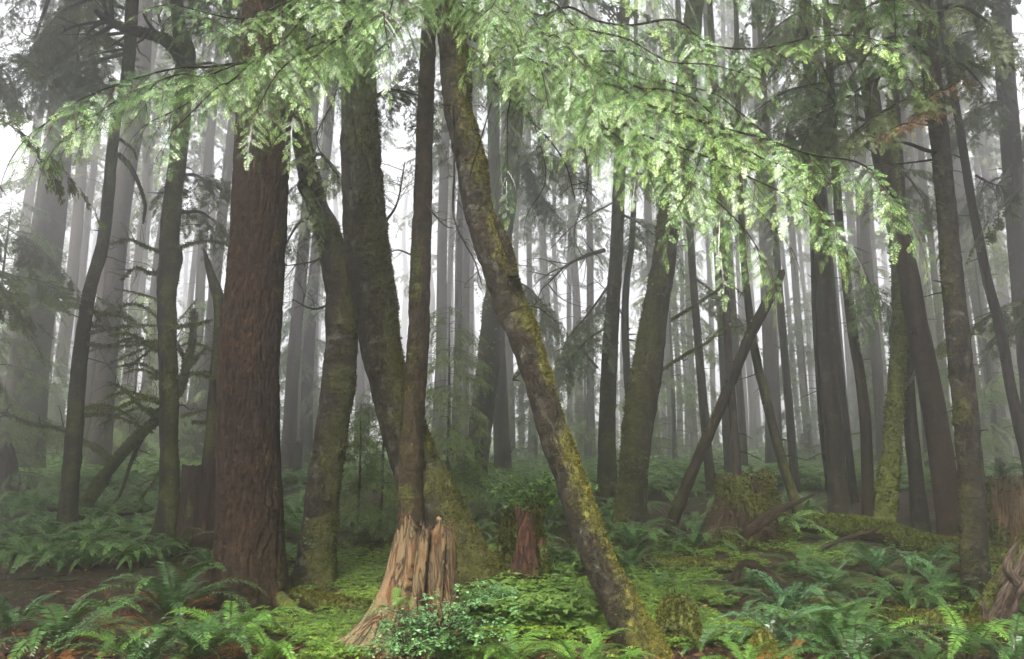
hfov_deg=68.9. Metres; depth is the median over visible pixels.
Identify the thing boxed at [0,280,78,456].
young conifer
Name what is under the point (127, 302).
conifer tree
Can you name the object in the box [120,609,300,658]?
sword fern
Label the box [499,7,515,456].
conifer tree
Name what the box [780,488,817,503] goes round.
sword fern
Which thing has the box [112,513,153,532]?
sword fern
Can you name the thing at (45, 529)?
sword fern
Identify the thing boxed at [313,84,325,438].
conifer tree
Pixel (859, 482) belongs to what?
sword fern
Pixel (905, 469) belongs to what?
sword fern
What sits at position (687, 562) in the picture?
fallen log
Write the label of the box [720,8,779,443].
conifer tree
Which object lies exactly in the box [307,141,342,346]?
conifer tree
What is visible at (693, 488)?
sword fern
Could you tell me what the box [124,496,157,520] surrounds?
sword fern
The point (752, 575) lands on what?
sword fern
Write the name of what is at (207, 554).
sword fern
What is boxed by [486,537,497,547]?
sword fern
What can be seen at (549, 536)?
sword fern
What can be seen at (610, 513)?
sword fern
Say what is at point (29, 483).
sword fern
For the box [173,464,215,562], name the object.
cut stump
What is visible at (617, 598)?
alder tree
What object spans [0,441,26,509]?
root mound
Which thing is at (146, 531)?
sword fern
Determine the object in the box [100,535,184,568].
sword fern
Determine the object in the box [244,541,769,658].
wood sorrel
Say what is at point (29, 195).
conifer tree
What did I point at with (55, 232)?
conifer tree
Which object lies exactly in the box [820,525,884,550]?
fallen branch
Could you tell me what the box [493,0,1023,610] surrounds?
conifer tree
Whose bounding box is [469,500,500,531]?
sword fern
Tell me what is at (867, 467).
conifer tree
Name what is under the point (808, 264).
conifer tree
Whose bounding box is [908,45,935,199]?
conifer tree
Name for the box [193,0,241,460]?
conifer tree
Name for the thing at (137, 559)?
sword fern
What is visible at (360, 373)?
conifer tree
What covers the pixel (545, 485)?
sword fern
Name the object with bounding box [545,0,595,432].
conifer tree
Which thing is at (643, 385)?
alder tree
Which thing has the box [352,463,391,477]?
sword fern
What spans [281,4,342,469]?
conifer tree
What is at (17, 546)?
sword fern
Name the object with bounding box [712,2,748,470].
conifer tree
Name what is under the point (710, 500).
sword fern
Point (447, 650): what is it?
sword fern
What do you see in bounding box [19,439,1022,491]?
undergrowth
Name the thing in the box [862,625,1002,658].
sword fern
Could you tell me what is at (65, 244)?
conifer tree
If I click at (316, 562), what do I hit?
alder tree
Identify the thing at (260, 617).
sword fern
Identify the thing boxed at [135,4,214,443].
conifer tree
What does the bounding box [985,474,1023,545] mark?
tree stump
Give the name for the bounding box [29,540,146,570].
sword fern
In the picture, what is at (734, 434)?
conifer tree
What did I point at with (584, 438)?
young conifer
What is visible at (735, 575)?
rotten log
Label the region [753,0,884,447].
conifer tree
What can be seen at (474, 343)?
conifer tree
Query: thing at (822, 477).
sword fern
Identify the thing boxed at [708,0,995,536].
conifer tree
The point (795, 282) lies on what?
conifer tree
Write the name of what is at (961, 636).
sword fern
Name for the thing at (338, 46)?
hemlock tree
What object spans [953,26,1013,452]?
conifer tree
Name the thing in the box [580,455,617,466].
sword fern
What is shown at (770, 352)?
conifer tree
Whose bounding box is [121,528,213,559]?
sword fern
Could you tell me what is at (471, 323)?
conifer tree
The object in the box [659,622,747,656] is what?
sword fern
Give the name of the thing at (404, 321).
conifer tree
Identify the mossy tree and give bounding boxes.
[435,3,605,500]
[872,1,909,522]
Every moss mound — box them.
[655,590,703,648]
[744,627,780,658]
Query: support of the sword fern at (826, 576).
on the forest floor
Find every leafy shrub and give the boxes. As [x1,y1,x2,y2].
[338,619,464,658]
[360,583,531,646]
[380,439,497,493]
[460,576,522,613]
[471,471,606,514]
[508,586,590,615]
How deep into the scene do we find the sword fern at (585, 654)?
5.77 m
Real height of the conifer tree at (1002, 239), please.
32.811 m
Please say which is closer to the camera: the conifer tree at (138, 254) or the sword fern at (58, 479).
the sword fern at (58, 479)
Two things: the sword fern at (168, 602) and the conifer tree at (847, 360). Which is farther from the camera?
the conifer tree at (847, 360)
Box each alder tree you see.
[268,0,357,591]
[339,0,513,608]
[434,0,673,658]
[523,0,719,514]
[594,0,768,544]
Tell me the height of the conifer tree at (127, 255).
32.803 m
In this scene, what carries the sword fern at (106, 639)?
on the forest floor
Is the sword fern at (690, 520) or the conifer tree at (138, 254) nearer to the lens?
the sword fern at (690, 520)
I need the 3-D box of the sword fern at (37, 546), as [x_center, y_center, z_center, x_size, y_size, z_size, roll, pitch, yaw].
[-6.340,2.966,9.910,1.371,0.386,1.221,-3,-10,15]
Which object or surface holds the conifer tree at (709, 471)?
on the forest floor
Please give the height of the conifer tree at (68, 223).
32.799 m
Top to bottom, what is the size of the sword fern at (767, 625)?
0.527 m
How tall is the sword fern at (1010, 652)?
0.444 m
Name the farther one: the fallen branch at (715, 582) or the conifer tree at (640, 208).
the conifer tree at (640, 208)
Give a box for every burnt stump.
[112,396,145,458]
[178,400,197,462]
[282,438,302,487]
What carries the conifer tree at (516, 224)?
on the forest floor
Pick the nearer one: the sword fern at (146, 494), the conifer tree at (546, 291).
the sword fern at (146, 494)
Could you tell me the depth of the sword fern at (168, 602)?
7.77 m
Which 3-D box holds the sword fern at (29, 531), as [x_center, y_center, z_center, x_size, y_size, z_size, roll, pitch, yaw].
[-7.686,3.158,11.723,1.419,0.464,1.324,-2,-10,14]
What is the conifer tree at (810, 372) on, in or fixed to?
on the forest floor
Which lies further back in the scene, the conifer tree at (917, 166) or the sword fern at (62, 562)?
the conifer tree at (917, 166)
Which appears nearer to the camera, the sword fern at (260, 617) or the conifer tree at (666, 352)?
the sword fern at (260, 617)
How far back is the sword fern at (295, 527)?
11.58 m
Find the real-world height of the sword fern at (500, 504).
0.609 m
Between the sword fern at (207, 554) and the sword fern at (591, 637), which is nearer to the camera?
the sword fern at (591, 637)
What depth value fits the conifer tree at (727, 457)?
20.13 m
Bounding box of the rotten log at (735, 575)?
[724,559,788,590]
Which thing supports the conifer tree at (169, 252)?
on the forest floor
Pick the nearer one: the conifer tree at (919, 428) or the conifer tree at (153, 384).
the conifer tree at (919, 428)
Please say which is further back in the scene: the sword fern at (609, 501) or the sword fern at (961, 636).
the sword fern at (609, 501)
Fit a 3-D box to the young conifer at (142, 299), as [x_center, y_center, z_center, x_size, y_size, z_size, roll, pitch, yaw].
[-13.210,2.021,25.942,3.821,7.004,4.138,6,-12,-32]
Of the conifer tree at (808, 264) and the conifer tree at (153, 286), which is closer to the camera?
the conifer tree at (153, 286)
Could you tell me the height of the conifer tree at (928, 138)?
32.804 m
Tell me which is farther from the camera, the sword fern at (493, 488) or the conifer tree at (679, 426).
the conifer tree at (679, 426)
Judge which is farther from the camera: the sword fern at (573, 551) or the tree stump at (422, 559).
the sword fern at (573, 551)
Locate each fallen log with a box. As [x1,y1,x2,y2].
[288,587,372,617]
[642,555,737,572]
[788,511,1007,566]
[869,605,1023,646]
[876,567,924,599]
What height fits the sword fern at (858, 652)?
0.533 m
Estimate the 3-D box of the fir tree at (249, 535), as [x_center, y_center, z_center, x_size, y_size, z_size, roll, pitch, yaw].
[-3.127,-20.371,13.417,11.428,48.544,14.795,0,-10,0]
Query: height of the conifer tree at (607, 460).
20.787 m
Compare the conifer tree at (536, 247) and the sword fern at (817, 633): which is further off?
the conifer tree at (536, 247)
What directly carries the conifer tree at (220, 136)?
on the forest floor
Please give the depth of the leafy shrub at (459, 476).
14.16 m
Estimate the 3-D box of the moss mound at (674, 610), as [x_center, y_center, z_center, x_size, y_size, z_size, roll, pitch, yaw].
[1.468,2.672,6.628,0.472,0.706,0.461,0,-10,0]
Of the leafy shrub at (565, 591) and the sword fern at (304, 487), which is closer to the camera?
the leafy shrub at (565, 591)
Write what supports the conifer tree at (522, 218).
on the forest floor
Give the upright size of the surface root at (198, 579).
0.266 m
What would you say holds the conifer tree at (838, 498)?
on the forest floor
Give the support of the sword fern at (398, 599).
on the tree stump at (422, 559)
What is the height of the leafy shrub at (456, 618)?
0.468 m
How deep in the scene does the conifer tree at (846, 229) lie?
85.89 m
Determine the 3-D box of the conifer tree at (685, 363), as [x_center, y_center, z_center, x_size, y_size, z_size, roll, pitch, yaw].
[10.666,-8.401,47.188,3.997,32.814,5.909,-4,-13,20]
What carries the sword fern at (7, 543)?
on the forest floor
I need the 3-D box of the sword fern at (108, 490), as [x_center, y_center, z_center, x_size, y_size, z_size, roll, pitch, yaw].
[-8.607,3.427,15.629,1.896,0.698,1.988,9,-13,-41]
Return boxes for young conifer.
[0,198,89,501]
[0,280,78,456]
[66,290,189,459]
[141,286,223,461]
[279,274,359,466]
[337,394,396,550]
[342,384,396,531]
[371,305,519,519]
[489,303,582,465]
[538,310,624,459]
[598,256,723,463]
[749,294,859,461]
[845,285,956,465]
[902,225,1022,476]
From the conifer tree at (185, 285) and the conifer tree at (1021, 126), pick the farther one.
the conifer tree at (185, 285)
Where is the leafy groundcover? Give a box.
[459,542,624,627]
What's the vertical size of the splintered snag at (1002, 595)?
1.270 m
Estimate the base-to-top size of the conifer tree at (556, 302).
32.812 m
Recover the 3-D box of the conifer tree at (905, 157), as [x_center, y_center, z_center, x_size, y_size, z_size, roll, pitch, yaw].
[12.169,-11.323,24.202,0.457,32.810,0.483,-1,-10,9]
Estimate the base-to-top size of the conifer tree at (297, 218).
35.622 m
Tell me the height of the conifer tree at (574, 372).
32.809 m
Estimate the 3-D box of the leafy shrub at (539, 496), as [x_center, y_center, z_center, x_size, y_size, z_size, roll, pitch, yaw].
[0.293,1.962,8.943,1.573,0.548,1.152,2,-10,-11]
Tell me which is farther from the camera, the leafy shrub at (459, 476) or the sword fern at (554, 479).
the sword fern at (554, 479)
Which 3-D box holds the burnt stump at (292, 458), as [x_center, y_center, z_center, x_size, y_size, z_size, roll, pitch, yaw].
[-5.790,3.572,19.662,0.653,1.497,0.649,0,-10,0]
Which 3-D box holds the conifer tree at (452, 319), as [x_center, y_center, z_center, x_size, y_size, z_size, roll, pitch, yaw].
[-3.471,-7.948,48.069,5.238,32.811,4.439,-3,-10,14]
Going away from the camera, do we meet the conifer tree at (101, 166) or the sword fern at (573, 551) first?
the sword fern at (573, 551)
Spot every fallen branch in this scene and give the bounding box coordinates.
[31,501,156,515]
[689,580,742,586]
[739,494,814,540]
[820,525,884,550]
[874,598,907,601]
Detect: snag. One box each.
[201,249,223,464]
[968,530,1023,620]
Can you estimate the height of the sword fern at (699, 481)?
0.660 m
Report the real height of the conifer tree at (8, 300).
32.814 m
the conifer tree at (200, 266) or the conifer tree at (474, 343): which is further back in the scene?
the conifer tree at (474, 343)
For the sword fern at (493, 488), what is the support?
on the forest floor
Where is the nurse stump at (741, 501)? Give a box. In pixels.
[675,468,801,549]
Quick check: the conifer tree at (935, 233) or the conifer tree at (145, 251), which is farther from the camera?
the conifer tree at (935, 233)
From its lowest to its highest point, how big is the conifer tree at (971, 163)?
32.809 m
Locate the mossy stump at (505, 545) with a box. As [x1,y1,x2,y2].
[494,501,516,570]
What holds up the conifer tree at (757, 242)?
on the forest floor
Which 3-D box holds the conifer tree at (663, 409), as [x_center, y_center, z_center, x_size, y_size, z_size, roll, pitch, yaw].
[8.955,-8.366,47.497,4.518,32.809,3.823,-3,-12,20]
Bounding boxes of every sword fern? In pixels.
[0,489,60,515]
[0,496,48,522]
[0,516,67,544]
[0,517,35,537]
[0,518,91,541]
[0,525,25,540]
[0,532,60,557]
[0,533,56,568]
[0,536,73,567]
[0,593,85,631]
[0,596,161,658]
[1,507,105,533]
[5,529,135,573]
[8,646,91,658]
[10,540,119,571]
[21,478,49,488]
[27,473,92,487]
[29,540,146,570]
[42,526,137,555]
[42,623,230,658]
[44,516,141,540]
[52,476,148,504]
[57,539,158,574]
[68,559,268,627]
[68,629,151,658]
[79,495,150,519]
[85,512,154,538]
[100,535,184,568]
[103,538,193,564]
[106,490,157,508]
[106,522,152,542]
[108,483,158,504]
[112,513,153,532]
[113,487,180,504]
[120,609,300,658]
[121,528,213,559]
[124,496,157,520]
[156,600,315,656]
[175,548,212,570]
[189,620,345,658]
[281,469,307,481]
[283,483,351,503]
[283,491,348,520]
[283,494,304,515]
[284,512,364,538]
[285,543,297,558]
[287,508,349,531]
[338,513,395,541]
[349,587,411,614]
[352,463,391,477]
[379,620,511,658]
[440,623,570,658]
[464,486,537,514]
[465,482,510,498]
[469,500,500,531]
[476,519,500,539]
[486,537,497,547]
[491,479,538,492]
[492,531,568,544]
[498,497,563,523]
[503,628,647,658]
[533,480,556,493]
[539,473,596,497]
[543,518,567,535]
[546,625,655,658]
[547,536,624,576]
[552,492,607,510]
[572,517,695,555]
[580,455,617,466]
[586,473,617,487]
[594,496,670,514]
[597,507,651,521]
[602,516,628,534]
[615,545,670,576]
[617,474,682,501]
[636,572,698,588]
[650,521,749,555]
[651,473,704,492]
[655,477,705,496]
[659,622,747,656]
[664,511,702,529]
[672,477,704,489]
[681,577,738,593]
[683,490,785,512]
[700,636,802,658]
[714,603,842,649]
[715,564,790,589]
[716,569,863,618]
[726,602,896,655]
[757,640,816,658]
[759,547,848,579]
[764,510,841,545]
[769,558,868,598]
[777,611,956,658]
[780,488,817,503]
[781,469,860,492]
[782,492,826,511]
[790,594,922,635]
[815,613,954,658]
[817,539,939,575]
[847,474,908,490]
[847,574,961,609]
[855,461,907,474]
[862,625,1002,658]
[869,542,959,576]
[873,556,992,607]
[878,606,1023,658]
[899,478,931,490]
[917,614,1023,658]
[983,459,1021,476]
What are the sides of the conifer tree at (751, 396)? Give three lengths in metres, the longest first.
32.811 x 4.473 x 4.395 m
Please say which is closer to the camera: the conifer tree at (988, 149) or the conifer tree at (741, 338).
the conifer tree at (988, 149)
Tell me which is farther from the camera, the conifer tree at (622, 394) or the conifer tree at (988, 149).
the conifer tree at (622, 394)
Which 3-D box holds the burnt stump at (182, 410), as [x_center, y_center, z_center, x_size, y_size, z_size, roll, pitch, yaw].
[-10.666,3.601,24.814,1.373,2.419,1.408,0,-10,0]
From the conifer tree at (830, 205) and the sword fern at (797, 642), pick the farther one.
the conifer tree at (830, 205)
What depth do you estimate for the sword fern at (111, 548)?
10.01 m
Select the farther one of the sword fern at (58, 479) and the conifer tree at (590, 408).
the conifer tree at (590, 408)
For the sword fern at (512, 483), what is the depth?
17.42 m
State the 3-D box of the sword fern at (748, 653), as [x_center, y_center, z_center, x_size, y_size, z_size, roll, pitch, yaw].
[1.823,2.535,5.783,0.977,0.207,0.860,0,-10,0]
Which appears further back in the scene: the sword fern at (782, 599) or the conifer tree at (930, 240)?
the conifer tree at (930, 240)
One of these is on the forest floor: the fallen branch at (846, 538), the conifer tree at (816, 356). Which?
the conifer tree at (816, 356)
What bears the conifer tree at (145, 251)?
on the forest floor
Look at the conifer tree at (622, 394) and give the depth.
52.21 m
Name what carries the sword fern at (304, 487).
on the forest floor
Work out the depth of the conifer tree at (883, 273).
40.20 m
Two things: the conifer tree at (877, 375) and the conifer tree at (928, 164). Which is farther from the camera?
the conifer tree at (928, 164)
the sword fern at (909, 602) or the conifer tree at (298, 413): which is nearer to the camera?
the sword fern at (909, 602)
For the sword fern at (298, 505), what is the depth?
13.73 m
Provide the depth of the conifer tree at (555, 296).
47.05 m
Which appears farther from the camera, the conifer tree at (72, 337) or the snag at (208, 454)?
the conifer tree at (72, 337)
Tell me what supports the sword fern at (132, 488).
on the forest floor
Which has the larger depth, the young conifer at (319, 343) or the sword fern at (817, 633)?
the young conifer at (319, 343)
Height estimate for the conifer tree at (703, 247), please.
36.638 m
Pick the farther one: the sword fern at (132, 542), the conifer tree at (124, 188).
the conifer tree at (124, 188)
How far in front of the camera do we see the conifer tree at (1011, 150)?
14.05 m
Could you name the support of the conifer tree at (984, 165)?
on the forest floor
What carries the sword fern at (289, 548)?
on the forest floor
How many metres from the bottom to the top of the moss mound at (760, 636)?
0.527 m
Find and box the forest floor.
[0,440,1023,658]
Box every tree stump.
[309,515,464,658]
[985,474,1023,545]
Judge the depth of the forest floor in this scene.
9.39 m
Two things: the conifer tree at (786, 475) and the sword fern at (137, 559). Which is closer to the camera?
the sword fern at (137, 559)
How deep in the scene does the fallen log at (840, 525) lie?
11.37 m
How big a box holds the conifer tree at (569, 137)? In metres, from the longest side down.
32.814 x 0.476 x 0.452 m
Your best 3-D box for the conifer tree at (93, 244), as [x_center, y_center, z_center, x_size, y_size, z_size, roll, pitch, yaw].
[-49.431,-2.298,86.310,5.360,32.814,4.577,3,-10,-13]
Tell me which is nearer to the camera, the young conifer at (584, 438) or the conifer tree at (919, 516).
the conifer tree at (919, 516)
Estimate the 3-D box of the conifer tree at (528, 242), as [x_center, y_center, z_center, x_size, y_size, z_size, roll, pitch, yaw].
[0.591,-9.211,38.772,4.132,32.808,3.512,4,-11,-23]
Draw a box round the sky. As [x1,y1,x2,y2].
[0,0,1023,442]
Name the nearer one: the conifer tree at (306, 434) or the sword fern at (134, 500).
the sword fern at (134, 500)
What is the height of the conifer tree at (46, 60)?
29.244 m
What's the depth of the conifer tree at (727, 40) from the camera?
39.40 m
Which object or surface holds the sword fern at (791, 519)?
on the forest floor
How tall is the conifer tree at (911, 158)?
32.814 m
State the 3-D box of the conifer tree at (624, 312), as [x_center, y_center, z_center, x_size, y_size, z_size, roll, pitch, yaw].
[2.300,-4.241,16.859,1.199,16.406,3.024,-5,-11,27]
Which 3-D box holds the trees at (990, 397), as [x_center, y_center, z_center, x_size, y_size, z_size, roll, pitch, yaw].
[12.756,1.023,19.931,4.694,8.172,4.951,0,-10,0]
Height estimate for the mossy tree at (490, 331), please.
20.845 m
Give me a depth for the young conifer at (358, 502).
11.73 m
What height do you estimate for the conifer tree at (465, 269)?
32.814 m
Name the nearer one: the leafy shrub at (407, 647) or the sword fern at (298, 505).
the leafy shrub at (407, 647)
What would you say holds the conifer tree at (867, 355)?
on the forest floor
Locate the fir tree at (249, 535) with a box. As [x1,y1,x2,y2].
[202,0,475,619]
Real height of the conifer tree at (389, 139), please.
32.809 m
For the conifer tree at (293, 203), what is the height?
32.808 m
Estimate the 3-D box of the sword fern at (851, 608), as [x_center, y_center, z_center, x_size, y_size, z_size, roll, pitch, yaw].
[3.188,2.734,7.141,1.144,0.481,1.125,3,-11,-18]
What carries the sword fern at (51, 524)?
on the forest floor
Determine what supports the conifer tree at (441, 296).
on the forest floor
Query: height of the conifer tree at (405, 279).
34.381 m
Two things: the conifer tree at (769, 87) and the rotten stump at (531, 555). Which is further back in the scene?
the conifer tree at (769, 87)
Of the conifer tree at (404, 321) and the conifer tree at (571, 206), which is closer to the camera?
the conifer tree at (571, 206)
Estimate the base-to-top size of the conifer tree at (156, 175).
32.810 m
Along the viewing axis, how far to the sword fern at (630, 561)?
10.00 m
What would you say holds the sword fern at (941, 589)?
on the forest floor
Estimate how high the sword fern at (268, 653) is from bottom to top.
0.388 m
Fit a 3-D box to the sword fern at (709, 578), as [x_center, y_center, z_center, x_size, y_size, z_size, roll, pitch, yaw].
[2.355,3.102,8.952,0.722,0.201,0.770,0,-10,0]
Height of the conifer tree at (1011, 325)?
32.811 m
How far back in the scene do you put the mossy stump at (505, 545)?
8.78 m
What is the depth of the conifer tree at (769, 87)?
44.24 m
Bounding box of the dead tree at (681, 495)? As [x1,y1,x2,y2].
[656,269,784,544]
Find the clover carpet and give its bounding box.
[620,529,1023,658]
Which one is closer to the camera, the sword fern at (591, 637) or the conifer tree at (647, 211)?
the sword fern at (591, 637)
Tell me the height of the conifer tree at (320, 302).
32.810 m
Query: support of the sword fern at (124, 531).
on the forest floor
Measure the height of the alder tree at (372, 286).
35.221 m
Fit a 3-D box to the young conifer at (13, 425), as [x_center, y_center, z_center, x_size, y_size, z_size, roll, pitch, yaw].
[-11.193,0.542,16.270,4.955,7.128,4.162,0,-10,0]
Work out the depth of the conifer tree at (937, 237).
80.53 m
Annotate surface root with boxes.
[169,572,210,598]
[273,591,310,622]
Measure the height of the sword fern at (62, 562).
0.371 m
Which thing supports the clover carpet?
on the forest floor
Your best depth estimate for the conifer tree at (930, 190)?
45.93 m
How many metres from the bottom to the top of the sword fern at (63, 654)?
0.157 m
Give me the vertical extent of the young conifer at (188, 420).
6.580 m
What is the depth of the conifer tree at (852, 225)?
38.13 m
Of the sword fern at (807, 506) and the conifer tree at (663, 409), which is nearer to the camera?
the sword fern at (807, 506)
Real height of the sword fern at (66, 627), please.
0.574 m
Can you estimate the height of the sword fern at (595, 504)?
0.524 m
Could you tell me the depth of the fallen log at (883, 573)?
8.92 m
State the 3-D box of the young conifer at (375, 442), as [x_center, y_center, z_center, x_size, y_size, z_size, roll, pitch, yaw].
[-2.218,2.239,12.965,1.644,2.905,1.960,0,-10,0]
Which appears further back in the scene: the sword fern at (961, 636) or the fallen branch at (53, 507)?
the fallen branch at (53, 507)
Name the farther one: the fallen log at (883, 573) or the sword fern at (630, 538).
the sword fern at (630, 538)
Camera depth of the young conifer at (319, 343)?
22.72 m
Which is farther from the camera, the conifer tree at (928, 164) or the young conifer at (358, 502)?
the conifer tree at (928, 164)
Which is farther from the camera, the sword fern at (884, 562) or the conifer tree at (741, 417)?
the conifer tree at (741, 417)
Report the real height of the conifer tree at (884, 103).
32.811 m
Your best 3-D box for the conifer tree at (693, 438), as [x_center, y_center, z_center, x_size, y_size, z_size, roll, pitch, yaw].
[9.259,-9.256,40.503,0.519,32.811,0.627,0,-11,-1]
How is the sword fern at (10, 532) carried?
on the forest floor
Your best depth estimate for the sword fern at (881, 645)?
6.23 m
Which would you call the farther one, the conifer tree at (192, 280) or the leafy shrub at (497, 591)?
the conifer tree at (192, 280)
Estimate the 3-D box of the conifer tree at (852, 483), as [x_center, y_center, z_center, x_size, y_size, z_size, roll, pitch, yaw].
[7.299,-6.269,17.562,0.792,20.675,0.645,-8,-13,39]
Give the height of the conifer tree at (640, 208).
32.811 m
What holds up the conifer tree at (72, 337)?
on the forest floor
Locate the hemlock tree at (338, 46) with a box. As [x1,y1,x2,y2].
[0,0,954,529]
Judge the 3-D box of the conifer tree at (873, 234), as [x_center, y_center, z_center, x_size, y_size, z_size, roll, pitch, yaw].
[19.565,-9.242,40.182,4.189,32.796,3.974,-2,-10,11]
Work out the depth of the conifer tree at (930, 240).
26.77 m
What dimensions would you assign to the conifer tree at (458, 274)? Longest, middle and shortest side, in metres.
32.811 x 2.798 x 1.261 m
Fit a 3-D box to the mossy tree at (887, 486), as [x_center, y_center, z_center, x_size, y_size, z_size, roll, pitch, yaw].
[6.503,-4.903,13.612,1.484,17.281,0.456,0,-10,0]
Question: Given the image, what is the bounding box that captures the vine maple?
[0,280,211,519]
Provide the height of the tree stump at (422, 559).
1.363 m
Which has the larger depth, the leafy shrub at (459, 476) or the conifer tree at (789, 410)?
the conifer tree at (789, 410)
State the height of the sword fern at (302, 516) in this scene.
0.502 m
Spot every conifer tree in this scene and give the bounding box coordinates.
[0,0,53,400]
[0,0,70,449]
[0,0,195,458]
[0,0,241,539]
[0,47,153,417]
[0,110,109,238]
[2,7,96,290]
[11,171,73,340]
[16,3,78,477]
[17,6,103,410]
[46,26,92,458]
[57,0,307,558]
[57,186,101,327]
[61,4,131,443]
[65,162,89,405]
[76,14,186,391]
[84,0,156,470]
[119,208,131,382]
[120,0,159,396]
[126,6,188,388]
[128,0,232,402]
[129,57,174,333]
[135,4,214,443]
[141,1,224,458]
[148,0,187,442]
[163,0,234,292]
[167,0,235,403]
[176,167,208,373]
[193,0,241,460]
[281,3,322,468]
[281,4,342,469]
[283,30,340,303]
[283,173,310,329]
[296,283,314,440]
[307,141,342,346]
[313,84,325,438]
[317,271,323,403]
[320,5,408,448]
[350,341,370,453]
[385,0,499,458]
[388,163,414,361]
[394,42,485,398]
[395,32,487,456]
[425,266,434,431]
[432,19,520,459]
[432,48,487,423]
[435,0,470,462]
[450,3,535,474]
[469,5,478,416]
[474,77,551,453]
[474,103,526,313]
[474,311,476,377]
[475,6,539,292]
[482,0,565,455]
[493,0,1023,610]
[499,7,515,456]
[518,3,566,451]
[530,0,615,457]
[532,10,586,393]
[532,221,559,442]
[534,0,551,365]
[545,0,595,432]
[554,0,625,459]
[564,9,576,243]
[571,0,637,442]
[572,296,574,434]
[583,112,638,448]
[612,28,625,445]
[621,0,702,457]
[622,7,683,449]
[634,0,669,459]
[634,154,684,436]
[638,0,697,453]
[653,0,708,451]
[674,0,697,453]
[675,0,764,499]
[675,69,714,437]
[682,47,747,449]
[691,0,769,418]
[703,0,732,473]
[703,0,763,475]
[708,0,787,452]
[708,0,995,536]
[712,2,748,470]
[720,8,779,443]
[726,1,749,449]
[733,0,809,513]
[738,0,1023,476]
[745,29,837,447]
[746,166,794,441]
[751,0,782,466]
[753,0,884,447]
[755,0,800,494]
[764,3,778,362]
[767,2,813,453]
[771,0,839,444]
[788,168,819,439]
[799,0,852,514]
[805,0,889,448]
[808,161,827,493]
[820,0,897,516]
[825,176,859,502]
[833,0,862,353]
[834,81,886,448]
[836,23,888,393]
[838,156,885,320]
[839,2,888,465]
[846,0,876,464]
[853,0,939,373]
[868,0,910,257]
[875,178,890,298]
[876,9,938,273]
[876,189,904,444]
[879,0,1001,461]
[880,3,922,456]
[887,2,931,532]
[894,10,929,467]
[896,0,1023,413]
[901,4,930,283]
[904,126,1023,389]
[906,4,953,442]
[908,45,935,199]
[910,3,1023,456]
[910,68,940,283]
[924,51,1010,388]
[927,183,974,332]
[929,185,954,445]
[933,0,1013,465]
[951,0,1020,458]
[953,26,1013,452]
[960,8,1023,438]
[965,164,1023,264]
[971,80,1014,336]
[988,224,995,288]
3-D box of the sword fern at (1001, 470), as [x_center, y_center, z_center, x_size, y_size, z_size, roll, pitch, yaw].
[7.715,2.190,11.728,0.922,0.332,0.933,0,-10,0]
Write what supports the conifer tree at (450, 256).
on the forest floor
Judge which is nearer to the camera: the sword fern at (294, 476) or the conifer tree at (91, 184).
the sword fern at (294, 476)
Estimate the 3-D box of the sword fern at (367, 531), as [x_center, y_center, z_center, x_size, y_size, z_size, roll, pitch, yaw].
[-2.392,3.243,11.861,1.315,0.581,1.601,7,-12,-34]
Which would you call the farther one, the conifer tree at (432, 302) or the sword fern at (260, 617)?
the conifer tree at (432, 302)
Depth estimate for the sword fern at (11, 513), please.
13.09 m
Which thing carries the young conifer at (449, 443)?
on the forest floor
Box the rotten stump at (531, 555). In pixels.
[510,500,550,591]
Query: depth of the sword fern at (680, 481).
18.32 m
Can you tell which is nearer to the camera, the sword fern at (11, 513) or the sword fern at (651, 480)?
the sword fern at (11, 513)
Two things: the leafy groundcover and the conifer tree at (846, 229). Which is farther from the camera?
the conifer tree at (846, 229)
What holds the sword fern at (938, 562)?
on the forest floor
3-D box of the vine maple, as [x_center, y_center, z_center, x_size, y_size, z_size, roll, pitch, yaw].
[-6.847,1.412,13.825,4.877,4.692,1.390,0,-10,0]
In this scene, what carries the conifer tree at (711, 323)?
on the forest floor
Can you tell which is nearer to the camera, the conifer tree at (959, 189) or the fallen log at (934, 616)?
the fallen log at (934, 616)
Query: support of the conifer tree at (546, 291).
on the forest floor
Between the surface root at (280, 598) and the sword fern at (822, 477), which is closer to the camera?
the surface root at (280, 598)
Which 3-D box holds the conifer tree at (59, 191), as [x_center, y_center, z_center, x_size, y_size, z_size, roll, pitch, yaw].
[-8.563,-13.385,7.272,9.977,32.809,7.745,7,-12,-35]
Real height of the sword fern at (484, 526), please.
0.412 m
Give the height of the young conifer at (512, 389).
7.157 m
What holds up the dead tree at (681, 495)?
on the forest floor
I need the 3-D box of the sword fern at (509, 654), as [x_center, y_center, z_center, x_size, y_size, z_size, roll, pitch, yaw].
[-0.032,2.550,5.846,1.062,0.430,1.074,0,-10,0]
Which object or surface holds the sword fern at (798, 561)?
on the forest floor
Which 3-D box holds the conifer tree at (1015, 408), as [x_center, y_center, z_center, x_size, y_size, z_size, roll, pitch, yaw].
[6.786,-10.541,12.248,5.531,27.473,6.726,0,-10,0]
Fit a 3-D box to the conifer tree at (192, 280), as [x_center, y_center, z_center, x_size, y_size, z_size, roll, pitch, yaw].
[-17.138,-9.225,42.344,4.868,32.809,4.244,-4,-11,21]

